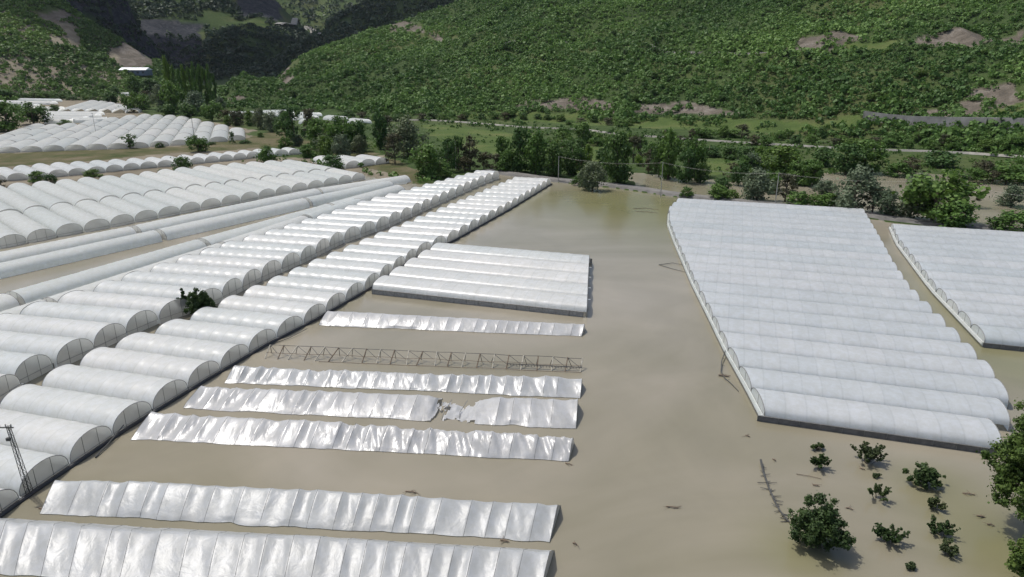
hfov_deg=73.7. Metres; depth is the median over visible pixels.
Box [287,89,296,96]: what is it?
tree
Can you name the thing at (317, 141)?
willow tree
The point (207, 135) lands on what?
polytunnel
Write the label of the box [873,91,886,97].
tree
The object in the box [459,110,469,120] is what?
tree
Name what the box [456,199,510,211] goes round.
polytunnel
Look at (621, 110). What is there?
hillside scrub
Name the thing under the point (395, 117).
bush
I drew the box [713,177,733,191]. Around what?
tree
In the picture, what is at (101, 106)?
polytunnel
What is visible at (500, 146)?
tree
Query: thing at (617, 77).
tree
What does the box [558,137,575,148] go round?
tree
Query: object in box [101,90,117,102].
tree
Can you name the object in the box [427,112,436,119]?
bush
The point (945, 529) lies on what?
sapling
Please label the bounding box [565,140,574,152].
tree
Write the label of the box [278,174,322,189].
polytunnel
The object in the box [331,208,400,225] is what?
polytunnel
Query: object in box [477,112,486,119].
bush
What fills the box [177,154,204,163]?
polytunnel
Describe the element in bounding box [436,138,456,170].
tree
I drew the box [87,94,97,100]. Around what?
bush
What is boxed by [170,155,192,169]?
bush
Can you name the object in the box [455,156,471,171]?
tree
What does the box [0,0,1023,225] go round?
terrain
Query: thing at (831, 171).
valley undergrowth
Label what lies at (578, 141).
tree
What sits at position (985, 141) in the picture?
tree
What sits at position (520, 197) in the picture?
polytunnel
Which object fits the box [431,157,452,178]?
bush
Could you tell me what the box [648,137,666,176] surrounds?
tree
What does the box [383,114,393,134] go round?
tree
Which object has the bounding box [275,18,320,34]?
mountain road
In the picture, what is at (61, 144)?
polytunnel
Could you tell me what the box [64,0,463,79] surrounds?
mountain forest
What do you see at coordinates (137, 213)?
polytunnel
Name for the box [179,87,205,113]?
willow tree
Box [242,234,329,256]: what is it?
polytunnel
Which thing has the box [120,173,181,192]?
polytunnel
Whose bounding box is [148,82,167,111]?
willow tree
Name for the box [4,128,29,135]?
polytunnel
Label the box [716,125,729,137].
tree
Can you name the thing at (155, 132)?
polytunnel
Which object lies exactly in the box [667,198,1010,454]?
multi span greenhouse
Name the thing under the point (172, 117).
polytunnel
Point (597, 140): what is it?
tree
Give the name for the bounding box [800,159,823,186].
tree
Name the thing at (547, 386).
collapsed tunnel
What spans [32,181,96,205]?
polytunnel
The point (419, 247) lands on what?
polytunnel
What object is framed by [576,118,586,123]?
tree
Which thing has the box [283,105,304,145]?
tree
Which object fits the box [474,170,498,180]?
polytunnel
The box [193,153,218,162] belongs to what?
polytunnel
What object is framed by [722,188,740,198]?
bush
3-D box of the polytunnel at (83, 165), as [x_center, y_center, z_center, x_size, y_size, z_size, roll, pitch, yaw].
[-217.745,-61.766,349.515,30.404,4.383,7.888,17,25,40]
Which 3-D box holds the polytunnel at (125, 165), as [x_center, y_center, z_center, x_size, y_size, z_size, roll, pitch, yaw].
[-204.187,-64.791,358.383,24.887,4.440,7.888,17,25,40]
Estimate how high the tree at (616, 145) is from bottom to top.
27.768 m
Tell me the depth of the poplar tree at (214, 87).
792.57 m
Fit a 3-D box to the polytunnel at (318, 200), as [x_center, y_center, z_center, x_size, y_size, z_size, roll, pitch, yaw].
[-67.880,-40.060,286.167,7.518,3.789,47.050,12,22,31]
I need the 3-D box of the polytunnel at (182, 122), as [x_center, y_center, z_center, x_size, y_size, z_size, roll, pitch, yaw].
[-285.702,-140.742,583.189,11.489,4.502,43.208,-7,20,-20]
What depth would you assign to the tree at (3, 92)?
904.16 m
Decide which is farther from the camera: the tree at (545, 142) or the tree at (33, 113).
the tree at (33, 113)
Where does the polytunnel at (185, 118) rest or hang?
on the terrain
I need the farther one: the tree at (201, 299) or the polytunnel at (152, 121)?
the polytunnel at (152, 121)
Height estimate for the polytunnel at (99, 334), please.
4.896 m
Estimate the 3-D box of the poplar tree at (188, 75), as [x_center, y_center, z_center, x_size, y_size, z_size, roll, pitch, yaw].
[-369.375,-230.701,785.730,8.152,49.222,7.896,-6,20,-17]
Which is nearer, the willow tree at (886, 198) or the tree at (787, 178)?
the willow tree at (886, 198)
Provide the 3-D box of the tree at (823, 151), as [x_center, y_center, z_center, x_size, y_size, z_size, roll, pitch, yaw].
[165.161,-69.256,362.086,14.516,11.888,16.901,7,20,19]
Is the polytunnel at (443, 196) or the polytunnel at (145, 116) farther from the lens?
the polytunnel at (145, 116)
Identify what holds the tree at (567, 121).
on the terrain
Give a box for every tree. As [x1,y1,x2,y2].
[0,89,13,97]
[0,99,30,131]
[12,101,53,123]
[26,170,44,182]
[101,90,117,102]
[109,86,119,94]
[117,91,147,111]
[118,133,136,147]
[125,75,146,94]
[137,90,151,104]
[137,93,152,109]
[139,77,161,95]
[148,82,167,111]
[152,104,175,115]
[157,80,188,113]
[160,55,172,101]
[169,65,177,105]
[175,68,183,104]
[176,102,200,118]
[179,64,188,100]
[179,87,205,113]
[183,287,217,313]
[184,134,209,151]
[186,66,194,92]
[189,61,197,99]
[195,64,204,104]
[199,100,223,120]
[200,67,209,104]
[205,63,214,101]
[211,73,217,104]
[214,96,226,108]
[217,109,230,120]
[223,115,232,125]
[227,110,239,124]
[229,114,240,125]
[229,131,235,143]
[236,106,244,116]
[236,111,245,124]
[244,110,256,125]
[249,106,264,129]
[262,109,276,131]
[270,115,299,137]
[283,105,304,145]
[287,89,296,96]
[291,134,303,145]
[296,144,317,157]
[301,108,318,130]
[301,116,330,146]
[311,133,331,154]
[325,113,355,149]
[328,127,343,140]
[330,131,353,155]
[346,119,366,150]
[350,133,369,154]
[357,111,369,118]
[370,108,391,149]
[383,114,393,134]
[383,131,406,163]
[386,112,429,156]
[407,142,438,179]
[416,112,425,119]
[433,151,445,161]
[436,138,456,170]
[441,136,461,167]
[452,134,464,170]
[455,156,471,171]
[456,113,465,120]
[458,133,482,170]
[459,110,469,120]
[474,152,492,169]
[487,111,498,118]
[488,153,500,169]
[493,135,510,160]
[497,112,509,119]
[498,146,515,170]
[505,109,516,116]
[509,126,532,171]
[518,128,547,174]
[537,141,566,175]
[540,139,550,151]
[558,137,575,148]
[560,143,588,175]
[563,120,576,124]
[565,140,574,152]
[567,121,591,141]
[572,138,588,154]
[574,158,611,191]
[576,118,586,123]
[584,144,593,169]
[587,131,602,141]
[587,136,603,145]
[594,145,611,172]
[599,128,636,183]
[600,117,613,124]
[613,74,621,79]
[618,68,625,75]
[625,132,637,142]
[628,135,643,162]
[632,94,639,100]
[634,154,643,165]
[641,149,656,172]
[645,142,656,157]
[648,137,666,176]
[650,72,658,79]
[653,47,658,52]
[655,127,688,179]
[674,135,686,142]
[675,147,700,182]
[684,135,707,171]
[686,128,696,139]
[691,127,707,138]
[692,162,711,182]
[702,127,721,137]
[707,183,733,199]
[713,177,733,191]
[716,94,725,101]
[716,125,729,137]
[723,162,739,178]
[727,129,742,137]
[729,161,749,185]
[733,124,750,137]
[735,155,761,168]
[737,151,761,169]
[739,166,778,199]
[743,63,752,69]
[746,135,759,145]
[749,97,764,104]
[753,145,768,169]
[757,144,802,174]
[766,171,781,187]
[773,172,799,201]
[775,128,795,136]
[787,157,808,185]
[787,183,798,193]
[791,159,822,185]
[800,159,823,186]
[803,51,810,56]
[808,177,838,194]
[810,146,837,166]
[816,193,837,206]
[824,137,840,145]
[825,141,870,173]
[826,161,885,211]
[835,135,847,142]
[840,138,859,145]
[854,139,891,173]
[858,188,884,211]
[865,94,875,100]
[865,186,910,215]
[870,137,883,144]
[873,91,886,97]
[880,138,898,147]
[891,169,992,219]
[896,156,926,173]
[896,192,925,217]
[904,171,933,184]
[913,69,929,76]
[926,139,940,148]
[929,198,980,227]
[938,133,951,143]
[943,136,963,146]
[947,171,984,201]
[949,140,971,147]
[967,166,991,180]
[972,159,996,180]
[975,397,1023,524]
[976,139,992,148]
[980,49,989,55]
[983,170,1003,183]
[993,183,1023,206]
[1000,135,1023,147]
[1004,535,1023,576]
[1009,157,1023,174]
[1014,132,1023,137]
[1014,136,1023,147]
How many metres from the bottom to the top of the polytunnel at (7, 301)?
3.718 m
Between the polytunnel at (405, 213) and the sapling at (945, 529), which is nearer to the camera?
the sapling at (945, 529)
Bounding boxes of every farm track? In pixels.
[410,119,614,133]
[644,135,1023,157]
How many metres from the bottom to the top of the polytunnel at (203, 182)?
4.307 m
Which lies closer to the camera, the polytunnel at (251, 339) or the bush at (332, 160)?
the polytunnel at (251, 339)
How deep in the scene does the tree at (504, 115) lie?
630.68 m
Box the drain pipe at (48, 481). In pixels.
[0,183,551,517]
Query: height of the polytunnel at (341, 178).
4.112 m
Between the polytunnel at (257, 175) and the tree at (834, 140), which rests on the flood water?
the polytunnel at (257, 175)
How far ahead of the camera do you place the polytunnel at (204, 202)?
267.23 m
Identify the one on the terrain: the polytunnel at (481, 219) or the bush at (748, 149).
the bush at (748, 149)
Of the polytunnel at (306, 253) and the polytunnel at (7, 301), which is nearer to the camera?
the polytunnel at (7, 301)
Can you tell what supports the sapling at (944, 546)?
on the flood water
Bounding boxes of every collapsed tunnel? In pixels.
[0,518,553,576]
[39,480,560,541]
[131,411,573,460]
[183,386,577,427]
[224,365,581,397]
[319,311,584,336]
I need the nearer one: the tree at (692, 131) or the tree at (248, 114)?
the tree at (692, 131)
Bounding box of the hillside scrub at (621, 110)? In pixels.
[200,0,1023,158]
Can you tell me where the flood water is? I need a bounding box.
[0,162,1023,576]
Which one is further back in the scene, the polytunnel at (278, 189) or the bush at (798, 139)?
the bush at (798, 139)
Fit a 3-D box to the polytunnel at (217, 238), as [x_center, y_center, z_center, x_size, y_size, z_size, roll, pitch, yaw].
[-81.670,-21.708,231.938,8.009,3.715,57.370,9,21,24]
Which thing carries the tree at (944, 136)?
on the terrain
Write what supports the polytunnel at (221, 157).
on the flood water
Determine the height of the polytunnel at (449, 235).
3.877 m
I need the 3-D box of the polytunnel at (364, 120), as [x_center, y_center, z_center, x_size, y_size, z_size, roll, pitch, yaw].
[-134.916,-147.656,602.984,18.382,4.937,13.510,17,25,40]
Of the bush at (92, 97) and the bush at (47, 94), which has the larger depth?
the bush at (47, 94)
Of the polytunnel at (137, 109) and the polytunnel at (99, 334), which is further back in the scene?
the polytunnel at (137, 109)
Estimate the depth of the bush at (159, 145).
438.22 m
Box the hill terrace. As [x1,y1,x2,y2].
[505,38,764,54]
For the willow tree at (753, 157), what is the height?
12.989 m
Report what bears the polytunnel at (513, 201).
on the flood water
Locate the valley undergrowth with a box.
[242,100,1023,182]
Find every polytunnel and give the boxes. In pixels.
[0,100,57,104]
[0,134,13,140]
[0,139,36,152]
[0,140,15,147]
[0,167,27,180]
[0,185,46,212]
[0,200,22,213]
[0,210,57,242]
[0,222,28,247]
[0,226,136,262]
[0,230,161,278]
[0,293,19,311]
[0,299,47,313]
[0,313,126,347]
[0,330,93,368]
[0,350,54,384]
[0,374,24,401]
[0,384,152,433]
[0,409,114,464]
[0,444,71,498]
[0,488,23,512]
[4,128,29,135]
[5,134,31,141]
[6,239,206,304]
[7,182,71,209]
[13,165,46,178]
[17,98,62,101]
[19,123,43,129]
[20,301,157,334]
[21,137,59,151]
[22,128,46,135]
[23,133,51,141]
[23,206,83,236]
[31,163,67,176]
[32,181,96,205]
[33,106,65,110]
[36,124,58,129]
[42,113,101,116]
[42,127,65,134]
[42,364,188,409]
[43,137,77,151]
[43,243,221,301]
[44,118,72,123]
[46,111,104,114]
[46,116,87,118]
[47,131,74,139]
[49,203,110,231]
[50,162,85,175]
[55,123,76,128]
[55,179,118,202]
[58,100,97,110]
[58,290,189,323]
[64,125,87,132]
[65,131,90,139]
[65,136,98,150]
[69,161,105,172]
[72,100,107,110]
[73,117,106,122]
[75,200,134,226]
[77,177,140,198]
[78,120,98,126]
[78,126,100,132]
[79,346,219,387]
[85,102,115,110]
[86,130,110,138]
[86,135,118,149]
[89,160,122,171]
[91,121,110,127]
[93,280,222,303]
[99,104,121,111]
[99,124,120,131]
[99,175,161,195]
[99,196,157,221]
[102,117,118,122]
[106,129,128,137]
[107,135,136,148]
[108,159,139,170]
[111,119,128,125]
[112,105,129,112]
[115,332,248,369]
[117,123,137,130]
[120,115,135,120]
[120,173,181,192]
[121,271,243,298]
[122,193,179,217]
[123,129,145,137]
[125,107,141,112]
[125,118,144,124]
[126,158,156,168]
[130,135,155,147]
[130,188,321,232]
[133,123,152,130]
[136,114,150,119]
[139,171,200,189]
[141,118,158,124]
[141,129,161,137]
[144,157,172,166]
[144,190,200,213]
[146,114,163,119]
[148,123,167,131]
[150,134,173,146]
[150,262,261,289]
[154,318,275,352]
[155,198,309,239]
[156,119,172,124]
[157,128,178,137]
[157,169,220,186]
[160,115,176,120]
[161,156,189,165]
[165,188,220,209]
[166,123,182,130]
[170,133,191,145]
[171,119,185,125]
[174,167,237,183]
[175,115,188,121]
[176,254,281,280]
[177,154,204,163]
[178,127,195,135]
[182,122,198,130]
[186,118,201,124]
[186,185,240,205]
[190,306,302,337]
[192,165,255,181]
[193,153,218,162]
[194,132,210,142]
[195,126,212,134]
[198,204,331,245]
[199,121,213,128]
[199,247,300,271]
[205,182,257,202]
[208,152,232,161]
[210,130,227,141]
[210,164,271,179]
[213,124,228,132]
[217,295,325,323]
[218,215,307,243]
[220,241,315,263]
[223,151,246,159]
[224,180,274,198]
[227,162,287,176]
[228,127,245,140]
[237,150,257,158]
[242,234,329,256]
[243,178,291,195]
[243,285,345,311]
[245,161,303,174]
[253,149,273,154]
[260,176,307,192]
[263,110,293,112]
[264,160,319,172]
[264,229,343,248]
[266,275,363,300]
[271,148,288,155]
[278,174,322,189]
[281,159,334,170]
[282,147,301,154]
[283,223,360,242]
[287,266,378,289]
[294,171,337,186]
[298,115,317,119]
[299,112,321,115]
[301,218,375,236]
[303,198,361,218]
[304,180,393,206]
[307,258,392,276]
[309,170,351,183]
[312,155,360,168]
[316,175,410,193]
[316,213,389,231]
[323,115,347,120]
[325,251,404,268]
[326,168,364,181]
[326,185,404,205]
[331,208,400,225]
[336,155,374,166]
[342,244,416,262]
[345,204,411,220]
[347,118,371,123]
[355,154,388,164]
[356,200,421,216]
[358,238,431,255]
[370,196,430,211]
[374,231,445,245]
[385,193,439,207]
[388,226,458,242]
[397,190,447,203]
[401,221,468,236]
[410,187,455,199]
[413,216,477,230]
[422,183,462,195]
[425,211,486,225]
[433,180,470,192]
[436,207,495,220]
[444,178,476,189]
[447,203,503,215]
[454,175,484,186]
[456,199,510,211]
[465,172,491,183]
[465,195,517,207]
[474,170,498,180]
[474,192,523,202]
[483,188,529,199]
[490,185,535,195]
[498,182,540,191]
[505,179,545,188]
[512,177,550,185]
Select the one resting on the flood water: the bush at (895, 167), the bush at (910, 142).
the bush at (895, 167)
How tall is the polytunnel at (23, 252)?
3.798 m
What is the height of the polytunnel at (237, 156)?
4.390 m
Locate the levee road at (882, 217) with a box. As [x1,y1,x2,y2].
[485,169,1023,231]
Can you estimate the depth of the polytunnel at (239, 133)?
489.21 m
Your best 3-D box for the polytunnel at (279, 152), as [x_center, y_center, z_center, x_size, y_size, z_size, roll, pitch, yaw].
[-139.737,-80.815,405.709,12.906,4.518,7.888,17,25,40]
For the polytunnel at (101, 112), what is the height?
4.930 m
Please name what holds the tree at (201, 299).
in the flood water
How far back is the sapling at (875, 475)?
94.24 m
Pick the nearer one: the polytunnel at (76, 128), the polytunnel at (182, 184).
the polytunnel at (182, 184)
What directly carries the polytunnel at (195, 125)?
on the terrain
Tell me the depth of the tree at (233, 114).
574.56 m
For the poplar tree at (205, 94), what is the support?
on the terrain
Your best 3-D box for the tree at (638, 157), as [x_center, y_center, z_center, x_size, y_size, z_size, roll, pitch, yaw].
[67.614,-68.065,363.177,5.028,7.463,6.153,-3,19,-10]
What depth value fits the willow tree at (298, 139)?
445.89 m
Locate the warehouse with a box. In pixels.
[119,67,152,75]
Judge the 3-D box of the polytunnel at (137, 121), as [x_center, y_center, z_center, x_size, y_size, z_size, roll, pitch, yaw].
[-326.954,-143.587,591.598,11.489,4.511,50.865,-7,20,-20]
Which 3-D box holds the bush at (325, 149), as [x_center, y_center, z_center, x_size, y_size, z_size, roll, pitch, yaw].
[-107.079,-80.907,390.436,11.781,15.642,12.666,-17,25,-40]
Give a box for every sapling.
[176,288,190,300]
[809,453,831,468]
[850,441,887,463]
[867,483,891,501]
[872,473,881,477]
[872,522,909,543]
[905,561,916,569]
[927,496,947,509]
[927,515,960,535]
[939,536,959,557]
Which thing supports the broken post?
on the flood water
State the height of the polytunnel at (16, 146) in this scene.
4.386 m
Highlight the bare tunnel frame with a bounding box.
[264,344,582,372]
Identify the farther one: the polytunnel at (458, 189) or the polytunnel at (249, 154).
the polytunnel at (249, 154)
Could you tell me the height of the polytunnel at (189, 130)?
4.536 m
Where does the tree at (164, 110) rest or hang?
on the terrain
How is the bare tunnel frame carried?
on the flood water
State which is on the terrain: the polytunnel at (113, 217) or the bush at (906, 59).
the bush at (906, 59)
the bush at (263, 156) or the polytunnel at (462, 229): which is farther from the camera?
the bush at (263, 156)
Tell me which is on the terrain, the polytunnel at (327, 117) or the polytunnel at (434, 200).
the polytunnel at (327, 117)
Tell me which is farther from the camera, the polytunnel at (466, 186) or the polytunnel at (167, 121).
the polytunnel at (167, 121)
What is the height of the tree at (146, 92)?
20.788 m
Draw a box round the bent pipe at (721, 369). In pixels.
[720,351,737,390]
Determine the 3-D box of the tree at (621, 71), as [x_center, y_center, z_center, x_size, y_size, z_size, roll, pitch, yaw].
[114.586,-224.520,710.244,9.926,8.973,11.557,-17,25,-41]
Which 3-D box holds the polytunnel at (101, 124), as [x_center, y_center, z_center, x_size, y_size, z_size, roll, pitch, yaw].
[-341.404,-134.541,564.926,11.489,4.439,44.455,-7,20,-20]
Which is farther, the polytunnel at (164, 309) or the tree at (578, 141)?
the tree at (578, 141)
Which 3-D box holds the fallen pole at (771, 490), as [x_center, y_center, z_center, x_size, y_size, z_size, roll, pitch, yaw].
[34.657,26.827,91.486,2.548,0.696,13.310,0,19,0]
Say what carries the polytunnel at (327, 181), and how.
on the flood water
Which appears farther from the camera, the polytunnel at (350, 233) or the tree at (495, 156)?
the tree at (495, 156)
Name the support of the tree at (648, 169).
on the terrain
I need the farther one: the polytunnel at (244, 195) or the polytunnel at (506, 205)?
the polytunnel at (244, 195)
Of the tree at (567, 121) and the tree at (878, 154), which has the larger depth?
the tree at (567, 121)
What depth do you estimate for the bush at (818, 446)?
100.82 m
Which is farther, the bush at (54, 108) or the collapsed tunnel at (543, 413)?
the bush at (54, 108)
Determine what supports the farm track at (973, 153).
on the terrain
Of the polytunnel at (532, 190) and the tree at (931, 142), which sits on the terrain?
the tree at (931, 142)
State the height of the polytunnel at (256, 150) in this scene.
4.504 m
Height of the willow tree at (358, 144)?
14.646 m
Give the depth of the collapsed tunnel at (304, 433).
102.51 m
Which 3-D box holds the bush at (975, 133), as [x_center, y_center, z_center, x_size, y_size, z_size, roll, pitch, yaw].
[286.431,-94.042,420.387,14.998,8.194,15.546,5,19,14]
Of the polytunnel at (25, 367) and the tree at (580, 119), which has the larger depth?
the tree at (580, 119)
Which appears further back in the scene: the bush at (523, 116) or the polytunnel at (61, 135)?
the bush at (523, 116)
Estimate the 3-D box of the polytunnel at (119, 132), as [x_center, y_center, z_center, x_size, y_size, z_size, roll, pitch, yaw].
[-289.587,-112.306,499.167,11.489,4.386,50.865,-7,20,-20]
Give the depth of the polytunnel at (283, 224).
220.45 m
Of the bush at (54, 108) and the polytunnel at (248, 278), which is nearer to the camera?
the polytunnel at (248, 278)
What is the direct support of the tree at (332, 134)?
on the terrain
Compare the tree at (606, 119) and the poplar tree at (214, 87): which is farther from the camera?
the poplar tree at (214, 87)
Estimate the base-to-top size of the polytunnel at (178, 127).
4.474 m
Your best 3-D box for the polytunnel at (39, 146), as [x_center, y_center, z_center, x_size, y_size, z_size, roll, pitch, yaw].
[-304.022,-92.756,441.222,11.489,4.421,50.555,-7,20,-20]
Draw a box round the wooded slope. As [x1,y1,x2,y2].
[0,0,197,99]
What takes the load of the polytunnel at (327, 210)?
on the flood water
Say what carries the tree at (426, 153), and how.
on the terrain
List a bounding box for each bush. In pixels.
[18,92,31,97]
[28,90,42,97]
[40,92,52,98]
[42,173,58,181]
[49,104,59,110]
[51,92,66,98]
[56,119,71,124]
[64,95,77,100]
[77,93,89,99]
[82,168,103,177]
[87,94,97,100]
[153,142,165,147]
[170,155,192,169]
[237,139,250,143]
[255,144,277,161]
[276,136,294,148]
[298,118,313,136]
[315,133,334,156]
[319,153,344,168]
[343,109,354,116]
[379,111,389,116]
[392,67,399,74]
[392,114,401,120]
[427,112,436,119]
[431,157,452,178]
[436,112,449,119]
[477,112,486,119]
[495,156,510,171]
[519,112,526,119]
[551,129,572,143]
[552,126,572,137]
[556,113,565,120]
[571,174,583,185]
[590,115,598,121]
[590,132,604,142]
[616,119,628,126]
[624,119,634,125]
[639,138,647,145]
[666,75,674,80]
[679,185,695,196]
[704,144,721,157]
[719,146,742,159]
[720,56,729,64]
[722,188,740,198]
[737,146,757,157]
[757,134,774,145]
[773,132,785,140]
[785,190,812,204]
[786,490,855,551]
[789,134,802,143]
[803,133,822,142]
[808,192,827,205]
[810,442,824,449]
[817,127,828,138]
[882,159,914,177]
[883,131,905,141]
[897,138,915,148]
[901,56,916,63]
[902,461,946,488]
[912,133,924,140]
[915,149,963,167]
[919,43,926,49]
[964,129,990,140]
[984,139,1002,148]
[984,160,1023,183]
[985,206,1023,231]
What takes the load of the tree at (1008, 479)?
on the flood water
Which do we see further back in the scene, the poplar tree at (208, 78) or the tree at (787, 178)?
the poplar tree at (208, 78)
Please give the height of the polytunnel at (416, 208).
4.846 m
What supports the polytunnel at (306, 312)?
on the flood water
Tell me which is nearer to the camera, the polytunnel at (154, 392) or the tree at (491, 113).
the polytunnel at (154, 392)
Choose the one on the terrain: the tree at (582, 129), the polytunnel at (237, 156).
the tree at (582, 129)
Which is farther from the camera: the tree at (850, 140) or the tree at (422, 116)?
the tree at (422, 116)
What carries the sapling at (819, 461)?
on the flood water
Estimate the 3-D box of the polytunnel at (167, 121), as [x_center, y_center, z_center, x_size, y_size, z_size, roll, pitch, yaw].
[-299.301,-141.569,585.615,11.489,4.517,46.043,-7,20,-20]
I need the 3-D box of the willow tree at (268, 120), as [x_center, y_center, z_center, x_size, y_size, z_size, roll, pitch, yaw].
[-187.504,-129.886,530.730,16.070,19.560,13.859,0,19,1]
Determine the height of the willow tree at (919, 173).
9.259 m
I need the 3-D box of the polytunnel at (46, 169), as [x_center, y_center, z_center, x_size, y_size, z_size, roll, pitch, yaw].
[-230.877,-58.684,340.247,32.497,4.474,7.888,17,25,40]
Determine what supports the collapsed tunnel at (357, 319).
on the flood water
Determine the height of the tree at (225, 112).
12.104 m
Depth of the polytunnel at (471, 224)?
230.97 m
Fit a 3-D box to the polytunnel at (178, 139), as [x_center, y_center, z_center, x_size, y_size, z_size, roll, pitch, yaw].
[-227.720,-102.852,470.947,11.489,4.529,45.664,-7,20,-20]
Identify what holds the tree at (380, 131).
on the terrain
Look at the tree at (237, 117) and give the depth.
579.94 m
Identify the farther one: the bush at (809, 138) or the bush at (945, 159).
the bush at (809, 138)
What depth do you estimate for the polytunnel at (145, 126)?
543.47 m
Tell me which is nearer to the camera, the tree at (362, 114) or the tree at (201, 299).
the tree at (201, 299)
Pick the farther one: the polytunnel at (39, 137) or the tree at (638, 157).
the polytunnel at (39, 137)
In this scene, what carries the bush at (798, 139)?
on the terrain
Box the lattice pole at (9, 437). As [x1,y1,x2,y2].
[0,424,33,493]
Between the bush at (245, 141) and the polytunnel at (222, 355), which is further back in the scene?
the bush at (245, 141)
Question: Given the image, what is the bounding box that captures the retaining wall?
[863,111,1023,128]
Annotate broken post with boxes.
[95,425,123,457]
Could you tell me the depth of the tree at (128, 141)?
434.45 m
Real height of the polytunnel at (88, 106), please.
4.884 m
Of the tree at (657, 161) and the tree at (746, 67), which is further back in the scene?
the tree at (746, 67)
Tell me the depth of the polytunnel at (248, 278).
173.65 m
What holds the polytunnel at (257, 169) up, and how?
on the flood water
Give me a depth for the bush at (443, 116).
625.57 m
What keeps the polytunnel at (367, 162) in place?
on the flood water
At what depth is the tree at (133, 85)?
943.47 m
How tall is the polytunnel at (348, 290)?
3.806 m
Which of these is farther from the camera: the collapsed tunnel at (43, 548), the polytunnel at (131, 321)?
the polytunnel at (131, 321)
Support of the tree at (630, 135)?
on the terrain
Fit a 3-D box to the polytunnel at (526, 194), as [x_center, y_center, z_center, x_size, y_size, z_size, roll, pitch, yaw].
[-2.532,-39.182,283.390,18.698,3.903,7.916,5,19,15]
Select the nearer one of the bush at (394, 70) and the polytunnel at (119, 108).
the polytunnel at (119, 108)
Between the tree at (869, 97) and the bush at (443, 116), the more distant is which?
the bush at (443, 116)
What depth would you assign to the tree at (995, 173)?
313.16 m
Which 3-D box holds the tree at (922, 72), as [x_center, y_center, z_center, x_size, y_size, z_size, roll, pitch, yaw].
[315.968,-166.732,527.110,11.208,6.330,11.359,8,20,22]
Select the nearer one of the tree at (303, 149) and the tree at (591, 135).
the tree at (303, 149)
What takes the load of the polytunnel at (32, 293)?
in the flood water
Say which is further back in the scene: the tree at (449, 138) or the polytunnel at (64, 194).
the tree at (449, 138)
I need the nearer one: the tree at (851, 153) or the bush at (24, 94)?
the tree at (851, 153)
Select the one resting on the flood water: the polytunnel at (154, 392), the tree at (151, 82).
the polytunnel at (154, 392)
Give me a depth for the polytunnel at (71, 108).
775.52 m
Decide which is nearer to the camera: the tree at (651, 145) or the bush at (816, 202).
the bush at (816, 202)
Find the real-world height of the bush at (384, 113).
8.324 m
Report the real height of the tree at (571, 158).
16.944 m
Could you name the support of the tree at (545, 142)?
on the terrain
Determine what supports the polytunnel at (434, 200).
on the flood water
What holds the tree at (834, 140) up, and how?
on the terrain
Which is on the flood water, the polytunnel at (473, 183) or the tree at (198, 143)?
the polytunnel at (473, 183)
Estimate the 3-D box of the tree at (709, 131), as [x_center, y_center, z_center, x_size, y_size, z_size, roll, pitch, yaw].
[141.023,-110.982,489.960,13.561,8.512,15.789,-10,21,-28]
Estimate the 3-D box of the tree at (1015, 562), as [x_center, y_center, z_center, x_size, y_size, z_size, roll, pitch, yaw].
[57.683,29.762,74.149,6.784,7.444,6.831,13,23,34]
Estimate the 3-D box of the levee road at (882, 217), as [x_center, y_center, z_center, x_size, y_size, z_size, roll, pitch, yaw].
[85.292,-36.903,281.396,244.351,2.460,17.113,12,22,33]
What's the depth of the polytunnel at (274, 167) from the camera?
340.43 m
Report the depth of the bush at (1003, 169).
312.94 m
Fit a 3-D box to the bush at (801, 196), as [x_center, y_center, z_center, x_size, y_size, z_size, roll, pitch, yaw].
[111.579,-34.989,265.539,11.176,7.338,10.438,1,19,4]
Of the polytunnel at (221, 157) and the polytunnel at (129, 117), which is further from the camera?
the polytunnel at (129, 117)
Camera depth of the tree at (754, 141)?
446.38 m
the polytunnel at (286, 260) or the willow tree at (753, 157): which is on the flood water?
the polytunnel at (286, 260)
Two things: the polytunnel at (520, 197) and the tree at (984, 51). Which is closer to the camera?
the polytunnel at (520, 197)
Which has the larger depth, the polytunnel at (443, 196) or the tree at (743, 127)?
the tree at (743, 127)
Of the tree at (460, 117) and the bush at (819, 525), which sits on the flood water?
the bush at (819, 525)
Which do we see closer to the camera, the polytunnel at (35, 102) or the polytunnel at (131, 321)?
the polytunnel at (131, 321)
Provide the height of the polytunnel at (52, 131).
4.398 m
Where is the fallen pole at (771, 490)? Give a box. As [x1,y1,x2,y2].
[760,459,792,521]
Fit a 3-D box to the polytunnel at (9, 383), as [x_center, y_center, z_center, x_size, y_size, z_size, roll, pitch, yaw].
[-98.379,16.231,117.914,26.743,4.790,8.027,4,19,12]
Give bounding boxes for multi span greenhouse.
[371,242,591,316]
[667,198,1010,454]
[888,224,1023,351]
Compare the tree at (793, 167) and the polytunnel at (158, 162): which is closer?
the tree at (793, 167)
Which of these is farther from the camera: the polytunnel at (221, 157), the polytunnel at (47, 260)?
the polytunnel at (221, 157)
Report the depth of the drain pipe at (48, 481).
116.17 m
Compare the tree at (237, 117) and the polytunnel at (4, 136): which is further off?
the tree at (237, 117)
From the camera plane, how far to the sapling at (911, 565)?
77.25 m
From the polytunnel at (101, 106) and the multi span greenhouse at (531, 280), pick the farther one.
the polytunnel at (101, 106)
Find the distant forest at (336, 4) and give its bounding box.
[280,0,364,32]
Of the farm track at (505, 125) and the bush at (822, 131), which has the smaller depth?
the bush at (822, 131)

